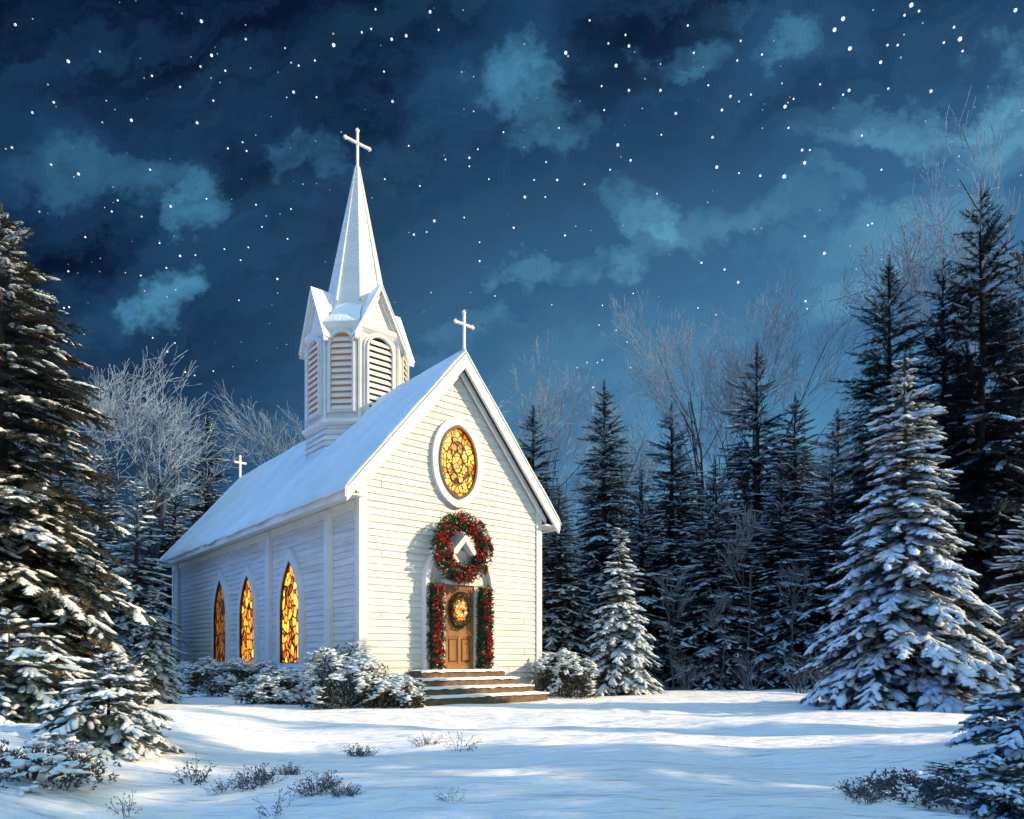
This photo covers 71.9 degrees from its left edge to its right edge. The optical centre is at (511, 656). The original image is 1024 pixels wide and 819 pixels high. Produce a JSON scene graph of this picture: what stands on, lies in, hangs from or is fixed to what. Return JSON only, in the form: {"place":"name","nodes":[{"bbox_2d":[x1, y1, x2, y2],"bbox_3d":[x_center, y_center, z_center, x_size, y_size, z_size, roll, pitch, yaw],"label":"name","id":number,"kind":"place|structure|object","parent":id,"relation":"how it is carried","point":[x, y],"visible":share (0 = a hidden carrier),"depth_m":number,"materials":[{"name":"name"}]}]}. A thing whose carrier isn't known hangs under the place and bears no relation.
{"place":"outdoors","nodes":[
{"label":"outdoors","id":0,"kind":"place"},
{"bbox_2d":[0,685,1023,818],"bbox_3d":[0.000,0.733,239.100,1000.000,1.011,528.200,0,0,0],"label":"snow ground","id":1,"kind":"structure","parent":0,"point":[773,753],"depth_m":7.22,"materials":[{"name":"white snow"}]},
{"bbox_2d":[0,605,106,723],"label":"young spruce","id":2,"kind":"object","parent":1,"relation":"on","point":[29,688],"visible":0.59,"depth_m":8.11,"materials":[{"name":"green plant"}]},
{"bbox_2d":[0,732,120,795],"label":"shrub","id":3,"kind":"object","parent":1,"relation":"on","point":[80,768],"visible":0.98,"depth_m":5.47,"materials":[{"name":"white plant"}]},
{"bbox_2d":[45,471,87,548],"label":"dark spruce","id":4,"kind":"object","parent":1,"relation":"on","point":[65,492],"depth_m":43.71,"materials":[{"name":"green plant"}]},
{"bbox_2d":[19,437,137,686],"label":"dark spruce","id":5,"kind":"object","parent":1,"relation":"on","point":[60,480],"visible":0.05,"depth_m":22.31,"materials":[{"name":"green plant"}]},
{"bbox_2d":[0,202,164,708],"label":"spruce","id":6,"kind":"object","parent":1,"relation":"on","point":[35,532],"visible":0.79,"depth_m":13.50,"materials":[{"name":"green plant"}]},
{"bbox_2d":[28,651,183,761],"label":"young spruce","id":7,"kind":"object","parent":1,"relation":"on","point":[131,737],"visible":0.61,"depth_m":6.84,"materials":[{"name":"white plant"}]},
{"bbox_2d":[75,472,141,648],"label":"dark spruce","id":8,"kind":"object","parent":1,"relation":"on","point":[100,499],"visible":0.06,"depth_m":25.91,"materials":[{"name":"green plant"}]},
{"bbox_2d":[77,459,147,603],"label":"dark spruce","id":9,"kind":"object","parent":1,"relation":"on","point":[112,510],"visible":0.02,"depth_m":42.18,"materials":[{"name":"green plant"}]},
{"bbox_2d":[105,790,141,817],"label":"dry weed","id":10,"kind":"object","parent":1,"relation":"on","point":[123,810],"visible":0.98,"depth_m":5.13,"materials":[{"name":"plant"}]},
{"bbox_2d":[13,343,234,598],"bbox_3d":[-15.525,-5.901,28.012,8.719,14.196,10.335,0,0,-23],"label":"bare tree","id":11,"kind":"object","parent":1,"relation":"on","point":[154,550],"visible":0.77,"depth_m":26.78,"materials":[{"name":"grey plant"}]},
{"bbox_2d":[115,486,165,578],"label":"dark spruce","id":12,"kind":"object","parent":1,"relation":"on","point":[136,523],"depth_m":37.41,"materials":[{"name":"green plant"}]},
{"bbox_2d":[96,477,189,687],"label":"spruce","id":13,"kind":"object","parent":1,"relation":"on","point":[139,577],"visible":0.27,"depth_m":24.87,"materials":[{"name":"green plant"}]},
{"bbox_2d":[115,467,186,636],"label":"dark spruce","id":14,"kind":"object","parent":1,"relation":"on","point":[141,553],"visible":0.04,"depth_m":34.18,"materials":[{"name":"green plant"}]},
{"bbox_2d":[125,584,184,703],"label":"spruce","id":15,"kind":"object","parent":1,"relation":"on","point":[151,658],"visible":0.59,"depth_m":17.05,"materials":[{"name":"green plant"}]},
{"bbox_2d":[138,460,197,660],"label":"dark spruce","id":16,"kind":"object","parent":1,"relation":"on","point":[173,539],"visible":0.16,"depth_m":32.68,"materials":[{"name":"green plant"}]},
{"bbox_2d":[171,660,210,691],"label":"shrub","id":17,"kind":"object","parent":1,"relation":"on","point":[184,662],"visible":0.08,"depth_m":23.55,"materials":[{"name":"green plant"}]},
{"bbox_2d":[170,753,216,784],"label":"dry weed","id":18,"kind":"object","parent":1,"relation":"on","point":[193,776],"visible":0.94,"depth_m":6.11,"materials":[{"name":"plant"}]},
{"bbox_2d":[169,408,232,599],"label":"dark spruce","id":19,"kind":"object","parent":1,"relation":"on","point":[200,509],"visible":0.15,"depth_m":35.63,"materials":[{"name":"green plant"}]},
{"bbox_2d":[173,656,245,693],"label":"shrub","id":20,"kind":"object","parent":1,"relation":"on","point":[194,669],"visible":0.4,"depth_m":20.88,"materials":[{"name":"green plant"}]},
{"bbox_2d":[200,775,239,794],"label":"dry weed","id":21,"kind":"object","parent":1,"relation":"on","point":[219,788],"visible":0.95,"depth_m":5.74,"materials":[{"name":"plant"}]},
{"bbox_2d":[149,379,304,527],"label":"bare tree","id":22,"kind":"object","parent":1,"relation":"on","point":[257,435],"visible":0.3,"depth_m":36.67,"materials":[{"name":"grey plant"}]},
{"bbox_2d":[181,657,283,696],"bbox_3d":[-7.418,0.584,19.221,3.034,1.187,1.718,0,0,-29],"label":"shrub","id":23,"kind":"object","parent":1,"relation":"on","point":[231,679],"visible":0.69,"depth_m":19.00,"materials":[{"name":"green plant"}]},
{"bbox_2d":[227,763,287,791],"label":"dry weed","id":24,"kind":"object","parent":1,"relation":"on","point":[262,778],"visible":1,"depth_m":5.87,"materials":[{"name":"plant"}]},
{"bbox_2d":[252,789,293,817],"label":"dry weed","id":25,"kind":"object","parent":1,"relation":"on","point":[279,795],"visible":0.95,"depth_m":5.22,"materials":[{"name":"plant"}]},
{"bbox_2d":[223,664,326,704],"bbox_3d":[-5.645,0.684,16.958,2.383,1.034,1.581,0,0,21],"label":"shrub","id":26,"kind":"object","parent":1,"relation":"on","point":[264,678],"visible":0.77,"depth_m":16.61,"materials":[{"name":"green plant"}]},
{"bbox_2d":[273,762,309,774],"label":"dry weed","id":27,"kind":"object","parent":1,"relation":"on","point":[286,769],"visible":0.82,"depth_m":6.63,"materials":[{"name":"grey plant"}]},
{"bbox_2d":[286,770,344,795],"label":"dry weed","id":28,"kind":"object","parent":1,"relation":"on","point":[327,782],"visible":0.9,"depth_m":5.66,"materials":[{"name":"plant"}]},
{"bbox_2d":[325,782,365,797],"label":"dry weed","id":29,"kind":"object","parent":1,"relation":"on","point":[344,792],"visible":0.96,"depth_m":5.51,"materials":[{"name":"plant"}]},
{"bbox_2d":[296,641,404,709],"bbox_3d":[-3.492,0.411,15.527,2.433,1.524,2.094,0,0,0],"label":"shrub","id":30,"kind":"object","parent":1,"relation":"on","point":[365,663],"visible":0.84,"depth_m":15.13,"materials":[{"name":"white plant"}]},
{"bbox_2d":[339,742,379,756],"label":"dry weed","id":31,"kind":"object","parent":1,"relation":"on","point":[359,752],"visible":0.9,"depth_m":7.89,"materials":[{"name":"grey plant"}]},
{"bbox_2d":[157,128,561,703],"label":"church","id":32,"kind":"structure","parent":1,"relation":"on","point":[321,535],"depth_m":19.26,"materials":[{"name":"white wood"}]},
{"bbox_2d":[211,570,230,667],"bbox_3d":[-9.949,-1.267,24.080,0.190,3.375,1.740,0,0,-40],"label":"window","id":33,"kind":"structure","parent":32,"relation":"in","point":[220,613],"depth_m":24.11,"materials":[{"name":"brown glass"}]},
{"bbox_2d":[237,564,259,672],"bbox_3d":[-8.260,-1.197,22.037,0.190,3.375,1.740,0,0,-40],"label":"window","id":34,"kind":"structure","parent":32,"relation":"in","point":[248,618],"depth_m":22.04,"materials":[{"name":"yellow glass"}]},
{"bbox_2d":[276,548,305,671],"bbox_3d":[-6.124,-1.297,19.457,0.190,3.375,1.740,0,0,-40],"label":"window","id":35,"kind":"structure","parent":32,"relation":"in","point":[290,610],"depth_m":19.48,"materials":[{"name":"yellow glass"}]},
{"bbox_2d":[424,579,448,669],"bbox_3d":[-1.863,-0.780,17.491,0.665,2.311,0.498,0,0,-40],"label":"garland","id":36,"kind":"object","parent":32,"relation":"attached to","point":[436,620],"visible":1,"depth_m":17.39,"materials":[{"name":"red plant"}]},
{"bbox_2d":[431,417,482,507],"bbox_3d":[-1.400,-5.000,18.182,1.560,2.320,0.150,0,0,-40],"label":"oval window","id":37,"kind":"structure","parent":32,"relation":"in","point":[456,455],"depth_m":18.17,"materials":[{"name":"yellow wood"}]},
{"bbox_2d":[445,584,473,668],"bbox_3d":[-1.339,-0.755,18.127,0.904,2.170,0.115,0,0,-40],"label":"door","id":38,"kind":"structure","parent":32,"relation":"in","point":[459,646],"depth_m":18.14,"materials":[{"name":"brown wood"}]},
{"bbox_2d":[449,591,472,627],"bbox_3d":[-1.310,-1.201,18.079,0.778,0.996,0.218,0,0,-40],"label":"wreath","id":39,"kind":"object","parent":32,"relation":"attached to","point":[459,596],"visible":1,"depth_m":18.05,"materials":[{"name":"green plant"}]},
{"bbox_2d":[429,509,493,586],"bbox_3d":[-1.254,-2.749,17.875,1.988,1.959,0.627,0,0,-40],"label":"wreath","id":40,"kind":"object","parent":32,"relation":"attached to","point":[471,570],"visible":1,"depth_m":17.73,"materials":[{"name":"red plant"}]},
{"bbox_2d":[474,583,495,668],"bbox_3d":[-0.696,-0.772,18.463,0.657,2.315,0.495,0,0,-40],"label":"garland","id":41,"kind":"object","parent":32,"relation":"attached to","point":[485,640],"visible":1,"depth_m":18.37,"materials":[{"name":"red plant"}]},
{"bbox_2d":[359,672,430,708],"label":"shrub","id":42,"kind":"object","parent":1,"relation":"on","point":[403,683],"visible":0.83,"depth_m":15.03,"materials":[{"name":"white plant"}]},
{"bbox_2d":[396,690,425,708],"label":"shrub","id":43,"kind":"object","parent":1,"relation":"on","point":[411,698],"visible":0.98,"depth_m":14.79,"materials":[{"name":"white plant"}]},
{"bbox_2d":[406,730,441,746],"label":"dry weed","id":44,"kind":"object","parent":1,"relation":"on","point":[426,742],"visible":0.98,"depth_m":8.87,"materials":[{"name":"grey plant"}]},
{"bbox_2d":[433,786,463,801],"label":"dry weed","id":45,"kind":"object","parent":1,"relation":"on","point":[448,795],"visible":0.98,"depth_m":5.26,"materials":[{"name":"plant"}]},
{"bbox_2d":[441,732,481,751],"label":"dry weed","id":46,"kind":"object","parent":1,"relation":"on","point":[461,743],"visible":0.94,"depth_m":8.25,"materials":[{"name":"grey plant"}]},
{"bbox_2d":[395,668,548,705],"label":"entrance steps","id":47,"kind":"structure","parent":1,"relation":"on","point":[468,686],"depth_m":17.16,"materials":[{"name":"brown wood"}]},
{"bbox_2d":[517,405,577,641],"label":"dark spruce","id":48,"kind":"object","parent":1,"relation":"on","point":[531,448],"visible":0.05,"depth_m":29.32,"materials":[{"name":"green plant"}]},
{"bbox_2d":[487,332,633,561],"bbox_3d":[0.646,-6.889,34.082,11.294,15.812,8.337,0,0,-25],"label":"bare tree","id":49,"kind":"object","parent":1,"relation":"on","point":[544,405],"visible":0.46,"depth_m":33.98,"materials":[{"name":"grey plant"}]},
{"bbox_2d":[527,648,600,698],"bbox_3d":[1.471,0.460,19.356,2.047,1.442,2.589,0,0,-25],"label":"shrub","id":50,"kind":"object","parent":1,"relation":"on","point":[567,659],"visible":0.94,"depth_m":19.05,"materials":[{"name":"white plant"}]},
{"bbox_2d":[542,489,585,619],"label":"dark spruce","id":51,"kind":"object","parent":1,"relation":"on","point":[569,530],"visible":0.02,"depth_m":37.07,"materials":[{"name":"green plant"}]},
{"bbox_2d":[542,483,600,688],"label":"dark spruce","id":52,"kind":"object","parent":1,"relation":"on","point":[558,622],"visible":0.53,"depth_m":25.15,"materials":[{"name":"green plant"}]},
{"bbox_2d":[567,439,637,605],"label":"dark spruce","id":53,"kind":"object","parent":1,"relation":"on","point":[583,512],"visible":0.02,"depth_m":40.84,"materials":[{"name":"green plant"}]},
{"bbox_2d":[563,379,650,670],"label":"dark spruce","id":54,"kind":"object","parent":1,"relation":"on","point":[601,527],"visible":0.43,"depth_m":27.21,"materials":[{"name":"green plant"}]},
{"bbox_2d":[577,524,664,695],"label":"spruce","id":55,"kind":"object","parent":1,"relation":"on","point":[620,658],"visible":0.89,"depth_m":20.38,"materials":[{"name":"white plant"}]},
{"bbox_2d":[598,462,666,615],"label":"dark spruce","id":56,"kind":"object","parent":1,"relation":"on","point":[634,516],"visible":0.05,"depth_m":35.04,"materials":[{"name":"green plant"}]},
{"bbox_2d":[566,347,711,561],"bbox_3d":[5.910,-6.202,32.980,7.183,14.619,8.515,0,0,8],"label":"bare tree","id":57,"kind":"object","parent":1,"relation":"on","point":[647,479],"visible":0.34,"depth_m":33.40,"materials":[{"name":"grey plant"}]},
{"bbox_2d":[586,470,699,689],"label":"dark spruce","id":58,"kind":"object","parent":1,"relation":"on","point":[658,629],"visible":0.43,"depth_m":25.54,"materials":[{"name":"green plant"}]},
{"bbox_2d":[636,403,708,679],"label":"dark spruce","id":59,"kind":"object","parent":1,"relation":"on","point":[670,507],"visible":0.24,"depth_m":28.23,"materials":[{"name":"green plant"}]},
{"bbox_2d":[651,566,695,689],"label":"sapling","id":60,"kind":"object","parent":1,"relation":"on","point":[683,600],"visible":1,"depth_m":23.66,"materials":[{"name":"grey plant"}]},
{"bbox_2d":[646,448,722,604],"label":"dark spruce","id":61,"kind":"object","parent":1,"relation":"on","point":[682,523],"visible":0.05,"depth_m":32.90,"materials":[{"name":"green plant"}]},
{"bbox_2d":[668,644,715,689],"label":"bare shrub","id":62,"kind":"object","parent":1,"relation":"on","point":[689,680],"visible":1,"depth_m":23.06,"materials":[{"name":"grey plant"}]},
{"bbox_2d":[603,289,804,605],"bbox_3d":[7.213,-7.099,30.044,8.387,16.425,7.881,0,0,-27],"label":"bare tree","id":63,"kind":"object","parent":1,"relation":"on","point":[687,425],"visible":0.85,"depth_m":29.27,"materials":[{"name":"grey plant"}]},
{"bbox_2d":[683,476,738,584],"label":"dark spruce","id":64,"kind":"object","parent":1,"relation":"on","point":[722,499],"visible":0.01,"depth_m":41.09,"materials":[{"name":"green plant"}]},
{"bbox_2d":[659,457,776,690],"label":"dark spruce","id":65,"kind":"object","parent":1,"relation":"on","point":[706,641],"visible":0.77,"depth_m":24.92,"materials":[{"name":"green plant"}]},
{"bbox_2d":[702,587,735,689],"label":"sapling","id":66,"kind":"object","parent":1,"relation":"on","point":[723,601],"visible":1,"depth_m":23.36,"materials":[{"name":"grey plant"}]},
{"bbox_2d":[708,443,772,583],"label":"dark spruce","id":67,"kind":"object","parent":1,"relation":"on","point":[741,492],"depth_m":39.68,"materials":[{"name":"green plant"}]},
{"bbox_2d":[714,497,767,689],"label":"sapling","id":68,"kind":"object","parent":1,"relation":"on","point":[749,539],"visible":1,"depth_m":23.94,"materials":[{"name":"grey plant"}]},
{"bbox_2d":[721,635,771,690],"bbox_3d":[7.678,0.175,23.026,2.098,1.968,1.983,0,0,18],"label":"bare shrub","id":69,"kind":"object","parent":1,"relation":"on","point":[745,676],"visible":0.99,"depth_m":22.73,"materials":[{"name":"grey plant"}]},
{"bbox_2d":[686,342,828,682],"bbox_3d":[9.476,-4.655,27.522,6.782,15.260,6.920,0,0,-24],"label":"dark spruce","id":70,"kind":"object","parent":1,"relation":"on","point":[759,462],"visible":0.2,"depth_m":27.29,"materials":[{"name":"green plant"}]},
{"bbox_2d":[670,237,882,534],"bbox_3d":[11.299,-7.790,30.467,9.089,17.800,8.541,0,0,27],"label":"bare tree","id":71,"kind":"object","parent":1,"relation":"on","point":[735,372],"visible":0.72,"depth_m":30.29,"materials":[{"name":"grey plant"}]},
{"bbox_2d":[728,470,828,690],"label":"dark spruce","id":72,"kind":"object","parent":1,"relation":"on","point":[770,570],"visible":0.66,"depth_m":24.48,"materials":[{"name":"green plant"}]},
{"bbox_2d":[752,632,817,693],"bbox_3d":[8.783,0.211,22.115,2.098,1.968,1.983,0,0,-34],"label":"bare shrub","id":73,"kind":"object","parent":1,"relation":"on","point":[791,679],"visible":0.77,"depth_m":21.90,"materials":[{"name":"grey plant"}]},
{"bbox_2d":[775,561,815,688],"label":"sapling","id":74,"kind":"object","parent":1,"relation":"on","point":[792,601],"visible":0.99,"depth_m":23.34,"materials":[{"name":"grey plant"}]},
{"bbox_2d":[763,433,827,567],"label":"dark spruce","id":75,"kind":"object","parent":1,"relation":"on","point":[807,504],"depth_m":33.75,"materials":[{"name":"green plant"}]},
{"bbox_2d":[762,391,836,586],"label":"dark spruce","id":76,"kind":"object","parent":1,"relation":"on","point":[813,523],"visible":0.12,"depth_m":29.25,"materials":[{"name":"green plant"}]},
{"bbox_2d":[740,419,868,579],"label":"bare tree","id":77,"kind":"object","parent":1,"relation":"on","point":[822,453],"visible":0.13,"depth_m":31.19,"materials":[{"name":"grey plant"}]},
{"bbox_2d":[780,642,837,693],"bbox_3d":[8.653,0.050,19.884,2.281,2.263,2.413,0,0,0],"label":"bare shrub","id":78,"kind":"object","parent":1,"relation":"on","point":[820,677],"visible":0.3,"depth_m":19.81,"materials":[{"name":"grey plant"}]},
{"bbox_2d":[761,454,871,689],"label":"dark spruce","id":79,"kind":"object","parent":1,"relation":"on","point":[829,595],"visible":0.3,"depth_m":24.23,"materials":[{"name":"green plant"}]},
{"bbox_2d":[802,408,865,566],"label":"dark spruce","id":80,"kind":"object","parent":1,"relation":"on","point":[835,442],"visible":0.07,"depth_m":34.59,"materials":[{"name":"green plant"}]},
{"bbox_2d":[841,414,885,490],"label":"dark spruce","id":81,"kind":"object","parent":1,"relation":"on","point":[867,451],"visible":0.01,"depth_m":40.70,"materials":[{"name":"green plant"}]},
{"bbox_2d":[832,777,896,804],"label":"shrub","id":82,"kind":"object","parent":1,"relation":"on","point":[861,792],"visible":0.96,"depth_m":5.33,"materials":[{"name":"plant"}]},
{"bbox_2d":[794,254,993,645],"bbox_3d":[13.712,-5.937,25.341,8.300,17.243,7.252,0,0,-25],"label":"dark spruce","id":83,"kind":"object","parent":1,"relation":"on","point":[861,488],"visible":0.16,"depth_m":25.32,"materials":[{"name":"green plant"}]},
{"bbox_2d":[793,347,1023,713],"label":"spruce","id":84,"kind":"object","parent":1,"relation":"on","point":[917,598],"visible":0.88,"depth_m":14.87,"materials":[{"name":"white plant"}]},
{"bbox_2d":[842,765,1000,813],"bbox_3d":[3.104,1.021,5.483,0.827,0.319,1.105,0,0,-25],"label":"shrub","id":85,"kind":"object","parent":1,"relation":"on","point":[929,790],"visible":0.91,"depth_m":5.34,"materials":[{"name":"green plant"}]},
{"bbox_2d":[827,80,1023,440],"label":"bare tree","id":86,"kind":"object","parent":1,"relation":"on","point":[906,268],"visible":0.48,"depth_m":27.78,"materials":[{"name":"grey plant"}]},
{"bbox_2d":[859,400,997,668],"bbox_3d":[13.067,-3.056,22.852,5.457,10.507,5.200,0,0,-1],"label":"dark spruce","id":87,"kind":"object","parent":1,"relation":"on","point":[940,488],"visible":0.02,"depth_m":22.25,"materials":[{"name":"green plant"}]},
{"bbox_2d":[876,251,1022,635],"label":"dark spruce","id":88,"kind":"object","parent":1,"relation":"on","point":[941,346],"visible":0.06,"depth_m":26.11,"materials":[{"name":"green plant"}]},
{"bbox_2d":[914,757,989,796],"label":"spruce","id":89,"kind":"object","parent":1,"relation":"on","point":[949,770],"visible":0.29,"depth_m":5.66,"materials":[{"name":"green plant"}]},
{"bbox_2d":[910,178,1023,673],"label":"dark spruce","id":90,"kind":"object","parent":1,"relation":"on","point":[1003,450],"visible":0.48,"depth_m":23.51,"materials":[{"name":"green plant"}]},
{"bbox_2d":[933,239,1023,419],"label":"bare tree","id":91,"kind":"object","parent":1,"relation":"on","point":[993,382],"visible":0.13,"depth_m":25.98,"materials":[{"name":"grey plant"}]},
{"bbox_2d":[937,656,1023,781],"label":"snowy evergreen tree","id":92,"kind":"object","parent":1,"relation":"on","point":[1008,737],"visible":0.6,"depth_m":6.38,"materials":[{"name":"green plant"}]},
{"bbox_2d":[944,694,1023,745],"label":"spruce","id":93,"kind":"object","parent":1,"relation":"on","point":[971,723],"visible":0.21,"depth_m":7.75,"materials":[{"name":"green plant"}]},
{"bbox_2d":[956,754,1023,818],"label":"snowy evergreen tree","id":94,"kind":"object","parent":1,"relation":"on","point":[1010,789],"visible":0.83,"depth_m":5.06,"materials":[{"name":"white snow"}]},
{"bbox_2d":[968,467,1023,654],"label":"spruce","id":95,"kind":"object","parent":1,"relation":"on","point":[994,529],"visible":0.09,"depth_m":23.68,"materials":[{"name":"green plant"}]},
{"bbox_2d":[971,240,1023,517],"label":"dark spruce","id":96,"kind":"object","parent":1,"relation":"on","point":[1020,372],"visible":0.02,"depth_m":25.87,"materials":[{"name":"green plant"}]},
{"bbox_2d":[976,505,1023,692],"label":"spruce","id":97,"kind":"object","parent":1,"relation":"on","point":[1011,636],"visible":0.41,"depth_m":16.13,"materials":[{"name":"green plant"}]},
{"bbox_2d":[988,370,1023,515],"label":"dark spruce","id":98,"kind":"object","parent":1,"relation":"on","point":[1013,410],"depth_m":26.39,"materials":[{"name":"green plant"}]},
{"bbox_2d":[989,400,1023,628],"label":"dark spruce","id":99,"kind":"object","parent":1,"relation":"on","point":[1020,414],"visible":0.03,"depth_m":24.32,"materials":[{"name":"green plant"}]},
{"bbox_2d":[5,0,1021,407],"bbox_3d":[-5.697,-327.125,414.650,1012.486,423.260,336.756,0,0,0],"label":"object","id":100,"kind":"structure","parent":0,"point":[503,132],"depth_m":468.79,"materials":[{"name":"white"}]}
]}

